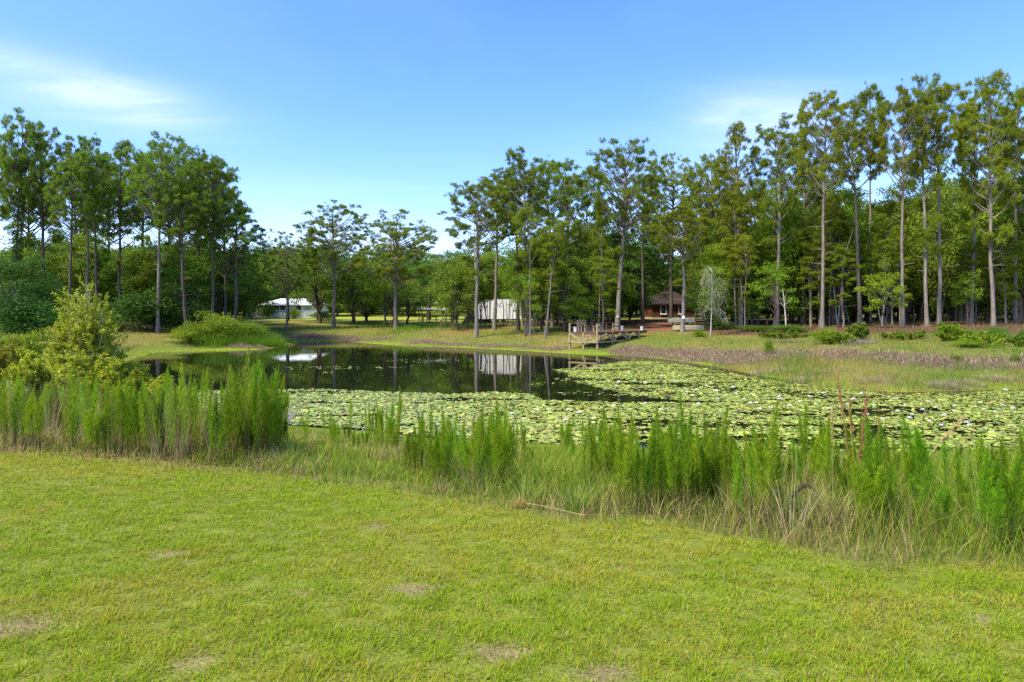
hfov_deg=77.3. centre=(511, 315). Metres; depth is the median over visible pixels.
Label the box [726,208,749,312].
young pine
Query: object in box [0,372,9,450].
dog fennel
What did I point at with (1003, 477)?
dog fennel
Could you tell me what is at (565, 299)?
broadleaf tree
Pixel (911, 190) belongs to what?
leafy tree
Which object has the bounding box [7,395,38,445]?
dry grass clump
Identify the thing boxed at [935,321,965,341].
brush
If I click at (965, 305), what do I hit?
young pine
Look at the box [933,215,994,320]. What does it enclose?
leafy tree
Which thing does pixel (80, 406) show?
dog fennel
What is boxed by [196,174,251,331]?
pine tree
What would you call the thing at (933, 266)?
leafy tree
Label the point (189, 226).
pine tree
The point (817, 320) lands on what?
leafy tree
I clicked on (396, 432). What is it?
dog fennel
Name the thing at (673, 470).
dog fennel
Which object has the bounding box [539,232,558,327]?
young pine
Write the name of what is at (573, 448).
dog fennel
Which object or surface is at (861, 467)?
dog fennel
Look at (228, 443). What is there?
dog fennel
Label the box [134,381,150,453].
dog fennel
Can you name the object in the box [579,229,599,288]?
young pine
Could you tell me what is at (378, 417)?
dog fennel
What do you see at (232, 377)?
dog fennel
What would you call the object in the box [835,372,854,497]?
dry grass stalk
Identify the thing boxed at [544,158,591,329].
pine tree
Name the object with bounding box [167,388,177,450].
dog fennel
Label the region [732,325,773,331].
shrub
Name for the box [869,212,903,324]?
young pine
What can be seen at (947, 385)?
dead brush
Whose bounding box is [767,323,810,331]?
shrub
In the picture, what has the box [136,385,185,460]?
dry grass clump
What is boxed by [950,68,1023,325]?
pine tree
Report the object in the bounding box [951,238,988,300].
young pine
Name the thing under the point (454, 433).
dog fennel
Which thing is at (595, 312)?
leafy tree
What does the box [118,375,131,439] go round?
dog fennel
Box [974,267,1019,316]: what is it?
leafy tree
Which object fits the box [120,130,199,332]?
pine tree
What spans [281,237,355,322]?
broadleaf tree
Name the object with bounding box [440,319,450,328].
hitching rail
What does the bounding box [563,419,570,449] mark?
dog fennel
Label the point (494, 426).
dog fennel
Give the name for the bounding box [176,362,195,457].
dog fennel
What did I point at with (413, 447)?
dog fennel
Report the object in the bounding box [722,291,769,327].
broadleaf tree
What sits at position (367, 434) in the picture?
dog fennel
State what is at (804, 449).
dog fennel
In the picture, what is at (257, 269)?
leafy tree
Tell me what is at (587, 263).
broadleaf tree
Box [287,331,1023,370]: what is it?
dead plant litter
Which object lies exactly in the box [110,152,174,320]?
pine tree
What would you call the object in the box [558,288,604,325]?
broadleaf tree
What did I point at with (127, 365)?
willow bush
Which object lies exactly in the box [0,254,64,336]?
broadleaf tree
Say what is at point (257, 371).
dog fennel
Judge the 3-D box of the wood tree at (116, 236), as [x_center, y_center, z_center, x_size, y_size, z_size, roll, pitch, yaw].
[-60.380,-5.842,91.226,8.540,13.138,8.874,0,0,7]
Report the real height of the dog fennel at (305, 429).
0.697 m
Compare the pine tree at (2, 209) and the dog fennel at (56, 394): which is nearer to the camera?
the dog fennel at (56, 394)
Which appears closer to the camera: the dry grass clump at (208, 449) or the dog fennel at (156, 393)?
the dry grass clump at (208, 449)
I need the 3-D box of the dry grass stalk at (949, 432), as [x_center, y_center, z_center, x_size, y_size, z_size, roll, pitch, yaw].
[4.252,1.524,6.552,0.831,1.047,0.107,0,0,0]
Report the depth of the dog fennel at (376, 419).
13.38 m
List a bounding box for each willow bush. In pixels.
[29,274,139,375]
[114,353,152,385]
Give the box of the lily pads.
[185,359,1023,452]
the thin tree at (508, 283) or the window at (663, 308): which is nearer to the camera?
the thin tree at (508, 283)
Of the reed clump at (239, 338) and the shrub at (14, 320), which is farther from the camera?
the reed clump at (239, 338)
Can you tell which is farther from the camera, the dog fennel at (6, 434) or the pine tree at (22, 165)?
the pine tree at (22, 165)
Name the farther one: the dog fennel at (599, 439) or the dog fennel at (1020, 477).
the dog fennel at (599, 439)
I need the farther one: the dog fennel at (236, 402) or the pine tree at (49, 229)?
the pine tree at (49, 229)
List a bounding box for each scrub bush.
[0,331,27,381]
[0,345,57,404]
[4,336,43,366]
[10,345,51,367]
[46,352,113,410]
[46,353,71,383]
[89,355,129,401]
[121,364,158,399]
[139,373,184,405]
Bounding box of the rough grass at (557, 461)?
[0,409,1023,576]
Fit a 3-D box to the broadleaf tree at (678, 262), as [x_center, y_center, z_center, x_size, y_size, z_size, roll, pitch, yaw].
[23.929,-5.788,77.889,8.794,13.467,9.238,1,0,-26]
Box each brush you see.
[227,342,252,348]
[250,345,267,348]
[745,366,794,375]
[757,329,811,338]
[770,339,796,342]
[785,374,822,383]
[796,368,836,375]
[821,331,857,343]
[841,336,877,345]
[843,321,869,340]
[852,374,898,384]
[878,330,925,339]
[924,375,968,390]
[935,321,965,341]
[946,377,986,386]
[958,331,1010,346]
[973,373,1020,382]
[1007,329,1023,346]
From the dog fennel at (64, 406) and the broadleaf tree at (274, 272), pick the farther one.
the broadleaf tree at (274, 272)
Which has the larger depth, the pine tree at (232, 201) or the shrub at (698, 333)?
the pine tree at (232, 201)
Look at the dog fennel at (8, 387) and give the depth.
11.41 m
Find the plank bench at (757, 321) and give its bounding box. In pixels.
[746,319,767,325]
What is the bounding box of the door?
[305,306,309,315]
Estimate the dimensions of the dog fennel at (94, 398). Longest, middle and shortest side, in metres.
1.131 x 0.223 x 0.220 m
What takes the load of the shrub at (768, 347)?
on the ground at (376, 321)
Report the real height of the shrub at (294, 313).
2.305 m
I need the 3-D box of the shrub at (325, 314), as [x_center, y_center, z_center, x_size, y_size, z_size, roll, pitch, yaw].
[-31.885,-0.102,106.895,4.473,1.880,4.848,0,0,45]
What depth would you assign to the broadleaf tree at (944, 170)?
71.30 m
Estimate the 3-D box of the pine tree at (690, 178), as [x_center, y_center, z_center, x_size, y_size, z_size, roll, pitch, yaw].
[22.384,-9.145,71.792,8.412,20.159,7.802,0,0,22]
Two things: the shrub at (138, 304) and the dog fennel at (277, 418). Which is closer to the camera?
the dog fennel at (277, 418)
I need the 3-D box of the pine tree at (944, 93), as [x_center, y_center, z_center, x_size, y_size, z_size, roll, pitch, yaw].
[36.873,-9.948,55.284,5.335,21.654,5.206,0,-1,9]
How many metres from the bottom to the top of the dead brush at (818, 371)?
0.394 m
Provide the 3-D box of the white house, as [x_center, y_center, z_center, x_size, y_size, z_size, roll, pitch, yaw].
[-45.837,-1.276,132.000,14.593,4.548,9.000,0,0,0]
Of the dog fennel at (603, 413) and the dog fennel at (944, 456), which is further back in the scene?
the dog fennel at (603, 413)
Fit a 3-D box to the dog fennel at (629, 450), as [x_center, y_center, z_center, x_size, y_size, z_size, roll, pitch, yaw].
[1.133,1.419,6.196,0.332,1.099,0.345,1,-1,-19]
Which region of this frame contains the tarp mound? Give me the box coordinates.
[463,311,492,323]
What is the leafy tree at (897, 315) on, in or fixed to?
on the ground at (376, 321)
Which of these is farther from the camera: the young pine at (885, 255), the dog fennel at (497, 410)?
the young pine at (885, 255)
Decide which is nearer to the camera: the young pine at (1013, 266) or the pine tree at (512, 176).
the young pine at (1013, 266)
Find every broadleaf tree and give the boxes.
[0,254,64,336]
[16,275,71,336]
[21,240,94,319]
[99,241,176,319]
[146,236,223,315]
[174,244,258,318]
[218,263,256,319]
[255,253,312,320]
[258,281,281,301]
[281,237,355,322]
[303,274,338,319]
[310,254,401,323]
[332,269,402,320]
[355,259,415,326]
[376,279,432,323]
[397,253,461,319]
[426,258,481,329]
[464,256,500,327]
[479,241,515,302]
[501,268,543,335]
[506,248,564,330]
[538,253,596,331]
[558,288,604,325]
[563,239,628,328]
[589,215,645,321]
[615,230,677,306]
[615,255,672,319]
[628,204,690,296]
[668,227,720,291]
[680,277,722,323]
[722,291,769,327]
[748,260,798,329]
[807,247,865,314]
[842,186,874,319]
[853,259,909,327]
[854,178,919,319]
[888,181,966,320]
[929,159,1003,319]
[941,153,1023,320]
[949,268,984,324]
[980,153,1023,320]
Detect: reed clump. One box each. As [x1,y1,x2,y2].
[187,323,235,347]
[205,325,248,344]
[220,328,250,345]
[227,330,265,346]
[247,331,278,346]
[256,332,286,344]
[264,329,287,346]
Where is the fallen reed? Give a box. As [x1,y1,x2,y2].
[505,492,585,515]
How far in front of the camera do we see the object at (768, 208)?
76.07 m
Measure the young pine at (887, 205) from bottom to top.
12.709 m
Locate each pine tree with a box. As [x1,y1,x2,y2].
[0,107,57,304]
[0,120,72,322]
[0,148,62,265]
[0,158,13,221]
[39,160,106,321]
[42,153,102,324]
[45,131,117,308]
[64,146,120,308]
[77,164,143,310]
[91,139,152,322]
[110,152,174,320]
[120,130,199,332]
[135,152,188,254]
[143,139,205,328]
[144,176,216,325]
[167,142,228,327]
[176,162,241,260]
[185,148,239,319]
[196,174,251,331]
[200,201,274,323]
[259,230,312,329]
[291,199,369,327]
[343,208,438,328]
[436,176,514,337]
[468,167,523,329]
[481,165,541,329]
[487,145,554,332]
[522,157,575,326]
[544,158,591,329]
[561,171,611,321]
[572,137,674,329]
[617,174,667,323]
[640,152,710,317]
[643,205,721,331]
[675,142,747,322]
[706,119,766,326]
[749,112,812,325]
[774,122,830,323]
[791,89,859,328]
[818,101,887,322]
[846,81,897,321]
[869,78,941,326]
[892,72,958,326]
[914,80,976,324]
[949,74,999,323]
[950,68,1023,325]
[986,82,1023,242]
[991,82,1023,322]
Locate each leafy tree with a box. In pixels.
[0,234,68,302]
[24,247,65,304]
[50,229,117,313]
[53,225,92,311]
[62,245,128,315]
[89,246,142,318]
[115,239,176,322]
[132,245,194,326]
[165,235,211,326]
[181,271,242,318]
[200,244,267,319]
[223,249,265,322]
[431,250,479,325]
[442,237,493,328]
[515,278,540,324]
[542,281,576,324]
[552,238,585,326]
[571,278,615,324]
[574,241,617,325]
[587,242,623,323]
[591,252,635,325]
[679,199,728,321]
[686,269,732,324]
[689,274,733,320]
[690,232,743,319]
[696,194,748,319]
[718,295,756,323]
[720,223,793,325]
[730,284,763,323]
[738,290,773,322]
[744,186,817,324]
[745,215,797,322]
[762,188,814,322]
[771,281,816,323]
[781,282,808,322]
[788,290,828,320]
[795,199,840,322]
[797,203,831,321]
[805,196,861,323]
[808,154,874,322]
[813,289,856,320]
[837,291,862,319]
[840,198,877,320]
[849,290,876,320]
[855,291,898,320]
[856,212,915,321]
[862,241,922,320]
[872,205,945,321]
[873,301,917,320]
[887,289,928,319]
[897,293,951,318]
[898,178,953,320]
[904,177,976,321]
[920,275,984,320]
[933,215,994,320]
[946,183,1001,319]
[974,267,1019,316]
[985,218,1023,320]
[996,212,1023,300]
[996,216,1023,320]
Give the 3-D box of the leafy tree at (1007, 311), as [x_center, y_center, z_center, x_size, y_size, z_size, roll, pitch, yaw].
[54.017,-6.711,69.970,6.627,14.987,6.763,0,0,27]
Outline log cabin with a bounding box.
[639,291,693,318]
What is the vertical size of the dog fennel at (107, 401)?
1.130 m
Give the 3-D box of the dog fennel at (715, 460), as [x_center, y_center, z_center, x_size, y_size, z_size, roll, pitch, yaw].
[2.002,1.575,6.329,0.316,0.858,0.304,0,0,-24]
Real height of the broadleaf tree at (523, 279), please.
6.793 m
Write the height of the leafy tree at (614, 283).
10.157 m
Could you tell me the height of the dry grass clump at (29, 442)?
1.165 m
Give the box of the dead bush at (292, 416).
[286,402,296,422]
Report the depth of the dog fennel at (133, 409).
9.12 m
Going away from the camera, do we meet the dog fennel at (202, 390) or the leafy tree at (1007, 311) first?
the dog fennel at (202, 390)
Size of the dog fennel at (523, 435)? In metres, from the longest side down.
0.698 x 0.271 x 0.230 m
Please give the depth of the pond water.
28.52 m
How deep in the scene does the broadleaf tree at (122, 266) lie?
71.88 m
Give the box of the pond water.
[118,341,1023,454]
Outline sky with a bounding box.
[0,0,1023,264]
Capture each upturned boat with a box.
[668,318,694,321]
[672,325,703,329]
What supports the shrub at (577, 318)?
on the ground at (376, 321)
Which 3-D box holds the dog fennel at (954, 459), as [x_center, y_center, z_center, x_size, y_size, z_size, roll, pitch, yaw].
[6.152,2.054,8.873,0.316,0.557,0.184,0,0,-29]
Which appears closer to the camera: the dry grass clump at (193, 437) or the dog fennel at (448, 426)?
the dog fennel at (448, 426)
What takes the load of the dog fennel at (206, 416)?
on the ground at (376, 321)
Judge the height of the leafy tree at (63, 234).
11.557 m
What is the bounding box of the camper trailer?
[472,299,520,322]
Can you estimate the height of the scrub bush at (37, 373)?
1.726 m
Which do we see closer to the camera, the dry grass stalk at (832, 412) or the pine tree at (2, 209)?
the dry grass stalk at (832, 412)
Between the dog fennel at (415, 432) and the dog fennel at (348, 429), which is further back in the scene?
the dog fennel at (348, 429)
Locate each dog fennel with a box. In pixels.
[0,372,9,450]
[0,399,19,446]
[5,386,15,427]
[6,378,21,424]
[7,375,27,449]
[13,370,23,407]
[20,380,26,401]
[21,384,30,403]
[21,387,47,451]
[29,383,39,415]
[41,375,55,436]
[46,385,64,436]
[47,376,60,434]
[58,404,65,436]
[60,384,73,451]
[64,397,75,446]
[66,370,77,430]
[70,372,90,433]
[72,383,89,452]
[75,368,93,443]
[76,373,98,432]
[81,407,107,457]
[88,378,99,431]
[97,386,119,445]
[97,403,114,453]
[100,380,126,455]
[101,378,113,437]
[111,383,115,407]
[113,376,127,440]
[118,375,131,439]
[119,388,144,454]
[126,394,136,452]
[128,378,140,425]
[132,385,136,447]
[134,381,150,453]
[137,383,162,459]
[141,375,155,416]
[142,385,165,452]
[151,376,174,438]
[151,416,168,458]
[159,365,169,429]
[162,381,176,460]
[166,378,190,465]
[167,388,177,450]
[175,369,193,434]
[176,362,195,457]
[176,383,190,432]
[186,403,204,450]
[189,384,215,459]
[193,366,212,426]
[203,399,214,441]
[206,397,226,466]
[212,392,223,457]
[218,386,223,437]
[218,388,232,452]
[219,380,224,409]
[220,378,227,432]
[221,369,244,462]
[222,395,245,463]
[225,346,252,464]
[225,362,243,449]
[233,414,247,457]
[235,367,254,457]
[235,376,257,454]
[236,387,257,455]
[237,366,254,460]
[238,384,254,456]
[241,365,263,463]
[247,371,275,453]
[249,379,260,448]
[250,398,267,449]
[252,375,277,457]
[254,354,269,446]
[255,364,280,455]
[255,396,281,453]
[262,384,280,453]
[266,373,282,447]
[271,368,286,425]
[272,366,288,430]
[275,406,286,446]
[279,373,289,431]
[280,418,289,441]
[301,408,310,441]
[321,410,332,431]
[328,417,336,442]
[330,418,340,447]
[343,421,351,437]
[347,399,353,439]
[350,428,359,449]
[360,427,369,447]
[364,402,374,433]
[367,426,375,441]
[373,404,383,439]
[374,423,389,448]
[376,399,382,440]
[377,407,383,442]
[384,417,395,437]
[385,403,395,425]
[385,415,397,443]
[390,422,401,450]
[395,388,403,435]
[400,429,422,472]
[412,413,424,469]
[416,405,433,473]
[426,420,447,489]
[426,430,446,471]
[429,430,454,485]
[433,424,441,474]
[434,407,450,469]
[436,431,453,481]
[445,415,454,454]
[449,426,453,461]
[451,412,458,469]
[453,421,465,457]
[455,424,470,482]
[461,416,482,482]
[463,436,476,457]
[469,406,486,479]
[476,412,492,450]
[476,431,493,489]
[480,411,490,454]
[483,433,496,478]
[486,416,498,443]
[487,417,514,491]
[491,414,496,435]
[494,397,502,454]
[496,402,510,471]
[502,414,519,470]
[515,421,527,450]
[522,440,534,458]
[558,420,574,447]
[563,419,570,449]
[568,439,578,457]
[579,416,601,485]
[579,419,595,447]
[586,417,600,453]
[593,452,612,475]
[595,425,613,472]
[597,406,606,452]
[599,415,615,477]
[606,426,628,485]
[612,405,637,516]
[612,428,625,470]
[613,420,629,467]
[614,423,627,508]
[614,444,633,509]
[630,423,661,514]
[633,421,657,500]
[641,436,658,498]
[643,442,669,506]
[652,405,666,513]
[655,419,671,458]
[656,441,677,510]
[659,421,679,455]
[664,392,694,518]
[664,446,680,497]
[665,451,678,495]
[666,416,680,498]
[676,442,689,514]
[676,451,698,512]
[688,421,709,510]
[692,428,709,489]
[696,445,723,508]
[698,431,732,507]
[700,411,722,483]
[706,427,712,450]
[708,417,724,451]
[709,438,736,508]
[718,436,729,479]
[719,407,730,482]
[722,431,742,471]
[727,442,744,471]
[730,444,757,524]
[730,447,746,497]
[742,429,755,491]
[744,422,761,496]
[751,400,782,529]
[753,423,783,527]
[754,424,781,509]
[758,440,784,514]
[780,444,793,492]
[787,436,805,483]
[795,404,811,482]
[807,417,824,497]
[808,415,833,499]
[812,417,836,502]
[826,440,842,471]
[829,448,852,505]
[829,453,837,485]
[838,470,850,500]
[841,455,852,472]
[843,411,872,501]
[846,436,885,524]
[847,457,889,536]
[851,434,861,459]
[851,454,867,486]
[858,415,889,528]
[869,436,900,532]
[882,434,902,479]
[889,424,915,511]
[897,433,923,502]
[900,414,944,520]
[907,458,934,528]
[928,473,954,538]
[937,436,951,491]
[948,444,981,531]
[952,444,965,472]
[954,446,985,530]
[963,432,986,525]
[965,437,985,468]
[965,456,992,505]
[968,446,1007,554]
[981,453,1023,549]
[988,447,997,466]
[991,438,1023,517]
[999,427,1023,473]
[1005,450,1023,536]
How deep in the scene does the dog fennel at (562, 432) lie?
11.67 m
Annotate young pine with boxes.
[511,202,542,338]
[520,254,543,327]
[530,237,549,332]
[531,238,557,319]
[537,218,577,338]
[539,216,568,333]
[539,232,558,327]
[569,224,589,329]
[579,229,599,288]
[588,256,619,330]
[589,205,609,325]
[589,244,608,325]
[716,188,754,326]
[720,235,761,328]
[722,216,743,309]
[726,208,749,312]
[733,235,758,328]
[795,212,832,322]
[797,250,832,326]
[806,232,832,326]
[819,192,844,324]
[825,242,861,326]
[826,235,835,321]
[826,256,850,318]
[846,255,876,321]
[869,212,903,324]
[869,238,899,325]
[870,195,910,310]
[880,229,916,324]
[897,195,932,321]
[915,212,941,321]
[928,226,951,298]
[943,261,965,320]
[948,223,968,320]
[949,244,980,320]
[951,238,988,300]
[959,239,994,286]
[969,265,987,320]
[976,219,1010,297]
[987,229,1023,322]
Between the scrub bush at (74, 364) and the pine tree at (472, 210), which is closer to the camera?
the scrub bush at (74, 364)
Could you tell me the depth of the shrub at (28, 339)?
35.16 m
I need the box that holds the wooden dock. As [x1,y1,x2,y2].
[568,322,646,349]
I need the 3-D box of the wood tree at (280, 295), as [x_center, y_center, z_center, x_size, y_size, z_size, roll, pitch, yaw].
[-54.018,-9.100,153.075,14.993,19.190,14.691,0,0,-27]
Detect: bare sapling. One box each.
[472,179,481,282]
[781,288,788,331]
[831,231,852,324]
[870,282,888,322]
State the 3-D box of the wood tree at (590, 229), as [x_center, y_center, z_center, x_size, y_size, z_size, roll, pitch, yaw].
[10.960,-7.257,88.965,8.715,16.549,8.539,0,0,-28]
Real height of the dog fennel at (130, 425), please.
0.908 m
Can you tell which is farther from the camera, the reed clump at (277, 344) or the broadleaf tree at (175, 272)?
the broadleaf tree at (175, 272)
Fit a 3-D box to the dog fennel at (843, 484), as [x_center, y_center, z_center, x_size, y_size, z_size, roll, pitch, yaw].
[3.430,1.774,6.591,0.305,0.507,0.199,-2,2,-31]
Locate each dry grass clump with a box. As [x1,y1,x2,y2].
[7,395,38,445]
[8,382,53,448]
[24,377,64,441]
[73,401,98,443]
[90,409,125,452]
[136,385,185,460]
[151,397,198,461]
[154,394,183,451]
[176,392,212,457]
[188,391,225,461]
[276,439,305,462]
[282,456,313,474]
[429,476,460,494]
[454,448,503,493]
[469,476,506,495]
[725,476,776,515]
[728,457,840,543]
[732,468,788,516]
[793,475,866,529]
[931,439,1023,538]
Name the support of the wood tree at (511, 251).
on the ground at (376, 321)
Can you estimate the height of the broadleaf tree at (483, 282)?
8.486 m
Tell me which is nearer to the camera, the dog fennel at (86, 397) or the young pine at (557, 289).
the dog fennel at (86, 397)
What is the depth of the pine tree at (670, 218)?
56.31 m
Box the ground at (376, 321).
[0,303,1023,681]
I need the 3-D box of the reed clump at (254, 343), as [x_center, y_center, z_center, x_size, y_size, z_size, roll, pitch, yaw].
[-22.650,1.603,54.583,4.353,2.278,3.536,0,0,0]
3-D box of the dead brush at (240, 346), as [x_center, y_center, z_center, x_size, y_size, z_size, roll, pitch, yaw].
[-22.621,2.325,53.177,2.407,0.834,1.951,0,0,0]
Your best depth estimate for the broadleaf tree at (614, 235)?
80.00 m
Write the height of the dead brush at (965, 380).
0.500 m
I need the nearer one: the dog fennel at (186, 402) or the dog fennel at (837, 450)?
the dog fennel at (837, 450)
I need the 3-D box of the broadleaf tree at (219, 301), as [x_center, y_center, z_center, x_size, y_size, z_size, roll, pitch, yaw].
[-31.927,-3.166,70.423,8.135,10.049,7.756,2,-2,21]
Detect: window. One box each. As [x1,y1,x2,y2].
[280,306,285,310]
[660,305,666,314]
[678,305,681,314]
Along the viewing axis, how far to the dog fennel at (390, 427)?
12.50 m
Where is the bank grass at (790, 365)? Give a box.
[3,316,1023,397]
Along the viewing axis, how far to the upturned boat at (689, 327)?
58.56 m
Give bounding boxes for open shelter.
[416,308,446,322]
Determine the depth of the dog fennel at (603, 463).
8.15 m
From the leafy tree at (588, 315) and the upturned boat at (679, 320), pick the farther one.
the leafy tree at (588, 315)
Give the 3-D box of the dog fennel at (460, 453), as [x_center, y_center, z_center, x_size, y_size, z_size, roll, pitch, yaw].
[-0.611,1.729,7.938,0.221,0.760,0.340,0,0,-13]
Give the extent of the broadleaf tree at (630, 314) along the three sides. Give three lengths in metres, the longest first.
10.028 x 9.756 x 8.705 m
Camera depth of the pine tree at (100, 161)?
59.91 m
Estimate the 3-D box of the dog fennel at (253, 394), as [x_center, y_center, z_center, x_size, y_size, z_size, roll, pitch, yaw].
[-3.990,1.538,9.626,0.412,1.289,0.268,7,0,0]
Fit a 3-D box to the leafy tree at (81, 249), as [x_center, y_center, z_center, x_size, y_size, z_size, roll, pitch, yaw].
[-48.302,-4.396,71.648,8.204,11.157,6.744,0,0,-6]
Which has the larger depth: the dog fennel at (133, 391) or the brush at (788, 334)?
the brush at (788, 334)
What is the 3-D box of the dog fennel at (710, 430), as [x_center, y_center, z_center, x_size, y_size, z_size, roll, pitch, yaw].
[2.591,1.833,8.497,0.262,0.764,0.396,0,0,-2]
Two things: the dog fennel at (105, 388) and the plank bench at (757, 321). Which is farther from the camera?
the plank bench at (757, 321)
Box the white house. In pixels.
[246,298,329,317]
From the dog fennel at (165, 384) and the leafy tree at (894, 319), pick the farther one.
the leafy tree at (894, 319)
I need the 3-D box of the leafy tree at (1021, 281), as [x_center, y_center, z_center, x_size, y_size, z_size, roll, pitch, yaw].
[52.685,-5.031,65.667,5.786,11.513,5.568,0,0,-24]
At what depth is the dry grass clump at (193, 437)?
9.36 m
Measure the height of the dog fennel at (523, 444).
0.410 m
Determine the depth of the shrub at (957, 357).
30.14 m
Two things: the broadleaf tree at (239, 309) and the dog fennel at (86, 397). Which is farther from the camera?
the broadleaf tree at (239, 309)
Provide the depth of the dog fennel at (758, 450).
5.61 m
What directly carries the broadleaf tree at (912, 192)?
on the ground at (376, 321)
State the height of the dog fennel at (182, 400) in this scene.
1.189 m
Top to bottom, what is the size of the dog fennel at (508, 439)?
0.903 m
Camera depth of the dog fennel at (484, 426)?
9.40 m
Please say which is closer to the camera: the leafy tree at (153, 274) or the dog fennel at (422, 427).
the dog fennel at (422, 427)
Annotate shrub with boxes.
[0,289,103,341]
[0,331,50,354]
[95,310,122,328]
[98,279,210,331]
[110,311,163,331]
[157,324,215,343]
[164,297,207,328]
[179,308,253,338]
[231,321,279,339]
[255,306,279,317]
[284,308,307,318]
[308,310,331,319]
[565,314,588,322]
[689,329,707,335]
[703,317,735,329]
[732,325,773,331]
[761,339,777,352]
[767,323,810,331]
[808,325,837,343]
[926,328,996,335]
[943,339,997,346]
[949,353,963,359]
[981,326,1014,337]
[1008,354,1021,361]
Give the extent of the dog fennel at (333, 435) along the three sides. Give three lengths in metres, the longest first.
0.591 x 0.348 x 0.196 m
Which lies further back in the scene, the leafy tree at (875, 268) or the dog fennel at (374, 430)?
the leafy tree at (875, 268)
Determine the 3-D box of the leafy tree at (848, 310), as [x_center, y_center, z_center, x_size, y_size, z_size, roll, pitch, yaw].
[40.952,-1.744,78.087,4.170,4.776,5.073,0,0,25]
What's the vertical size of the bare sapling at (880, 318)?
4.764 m
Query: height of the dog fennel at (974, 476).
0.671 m
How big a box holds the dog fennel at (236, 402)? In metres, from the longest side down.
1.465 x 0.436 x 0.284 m
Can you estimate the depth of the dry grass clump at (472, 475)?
7.23 m
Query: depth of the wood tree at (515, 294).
114.73 m
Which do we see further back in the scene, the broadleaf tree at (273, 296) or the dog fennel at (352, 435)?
the broadleaf tree at (273, 296)
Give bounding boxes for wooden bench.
[577,320,589,331]
[593,326,601,331]
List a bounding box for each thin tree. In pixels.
[479,265,500,311]
[487,264,507,293]
[489,266,520,325]
[490,273,513,325]
[501,271,522,292]
[507,261,528,325]
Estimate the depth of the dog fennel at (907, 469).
6.24 m
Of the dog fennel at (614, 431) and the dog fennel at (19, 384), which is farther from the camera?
the dog fennel at (19, 384)
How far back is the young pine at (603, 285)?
59.01 m
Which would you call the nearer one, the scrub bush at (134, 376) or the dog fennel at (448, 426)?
the dog fennel at (448, 426)
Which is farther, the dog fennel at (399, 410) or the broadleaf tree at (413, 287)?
the broadleaf tree at (413, 287)
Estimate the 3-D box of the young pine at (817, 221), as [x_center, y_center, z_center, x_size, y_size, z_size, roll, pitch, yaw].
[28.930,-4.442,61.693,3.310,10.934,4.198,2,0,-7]
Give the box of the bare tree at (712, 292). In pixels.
[684,259,733,335]
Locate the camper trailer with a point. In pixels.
(500, 312)
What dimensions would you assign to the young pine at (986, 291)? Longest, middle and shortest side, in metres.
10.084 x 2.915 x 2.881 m
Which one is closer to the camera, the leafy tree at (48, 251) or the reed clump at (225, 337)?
the reed clump at (225, 337)
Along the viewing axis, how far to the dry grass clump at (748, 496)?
6.39 m
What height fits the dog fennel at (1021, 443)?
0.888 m
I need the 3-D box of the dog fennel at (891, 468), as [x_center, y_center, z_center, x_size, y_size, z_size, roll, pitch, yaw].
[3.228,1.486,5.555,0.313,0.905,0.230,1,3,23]
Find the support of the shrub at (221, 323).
on the ground at (376, 321)
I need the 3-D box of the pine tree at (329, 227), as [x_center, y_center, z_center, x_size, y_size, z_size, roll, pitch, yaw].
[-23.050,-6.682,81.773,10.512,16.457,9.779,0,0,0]
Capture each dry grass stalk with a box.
[786,482,823,503]
[828,407,835,493]
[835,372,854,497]
[847,394,854,478]
[854,393,869,510]
[876,418,880,451]
[899,414,966,495]
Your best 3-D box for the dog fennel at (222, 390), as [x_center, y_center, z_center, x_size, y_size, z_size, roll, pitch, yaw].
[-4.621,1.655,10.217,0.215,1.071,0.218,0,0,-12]
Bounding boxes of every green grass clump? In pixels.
[509,469,551,504]
[554,476,609,513]
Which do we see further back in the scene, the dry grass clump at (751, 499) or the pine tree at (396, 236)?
the pine tree at (396, 236)
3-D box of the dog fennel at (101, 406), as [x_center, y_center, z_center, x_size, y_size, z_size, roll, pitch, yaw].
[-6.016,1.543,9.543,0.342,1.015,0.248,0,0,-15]
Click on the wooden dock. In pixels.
(588, 334)
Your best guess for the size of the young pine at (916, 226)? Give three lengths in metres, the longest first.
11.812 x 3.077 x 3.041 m
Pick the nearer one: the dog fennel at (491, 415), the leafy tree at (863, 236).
the dog fennel at (491, 415)
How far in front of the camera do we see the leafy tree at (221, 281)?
71.79 m
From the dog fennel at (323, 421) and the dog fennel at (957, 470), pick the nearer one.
the dog fennel at (957, 470)
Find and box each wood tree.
[0,234,12,313]
[0,235,66,295]
[54,228,117,260]
[121,232,174,250]
[157,238,222,319]
[221,251,280,318]
[226,248,280,317]
[262,234,304,298]
[266,237,308,298]
[300,252,363,316]
[341,250,361,309]
[360,242,412,314]
[368,261,407,316]
[373,252,430,316]
[402,245,440,315]
[419,251,438,306]
[435,254,452,314]
[443,249,473,302]
[474,238,506,307]
[497,245,524,315]
[503,250,532,318]
[565,207,614,320]
[584,225,641,321]
[621,253,687,308]
[633,249,673,298]
[668,261,700,315]
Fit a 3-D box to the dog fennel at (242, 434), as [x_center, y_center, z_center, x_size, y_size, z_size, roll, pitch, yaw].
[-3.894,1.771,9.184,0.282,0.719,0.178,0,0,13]
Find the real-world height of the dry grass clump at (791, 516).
0.814 m

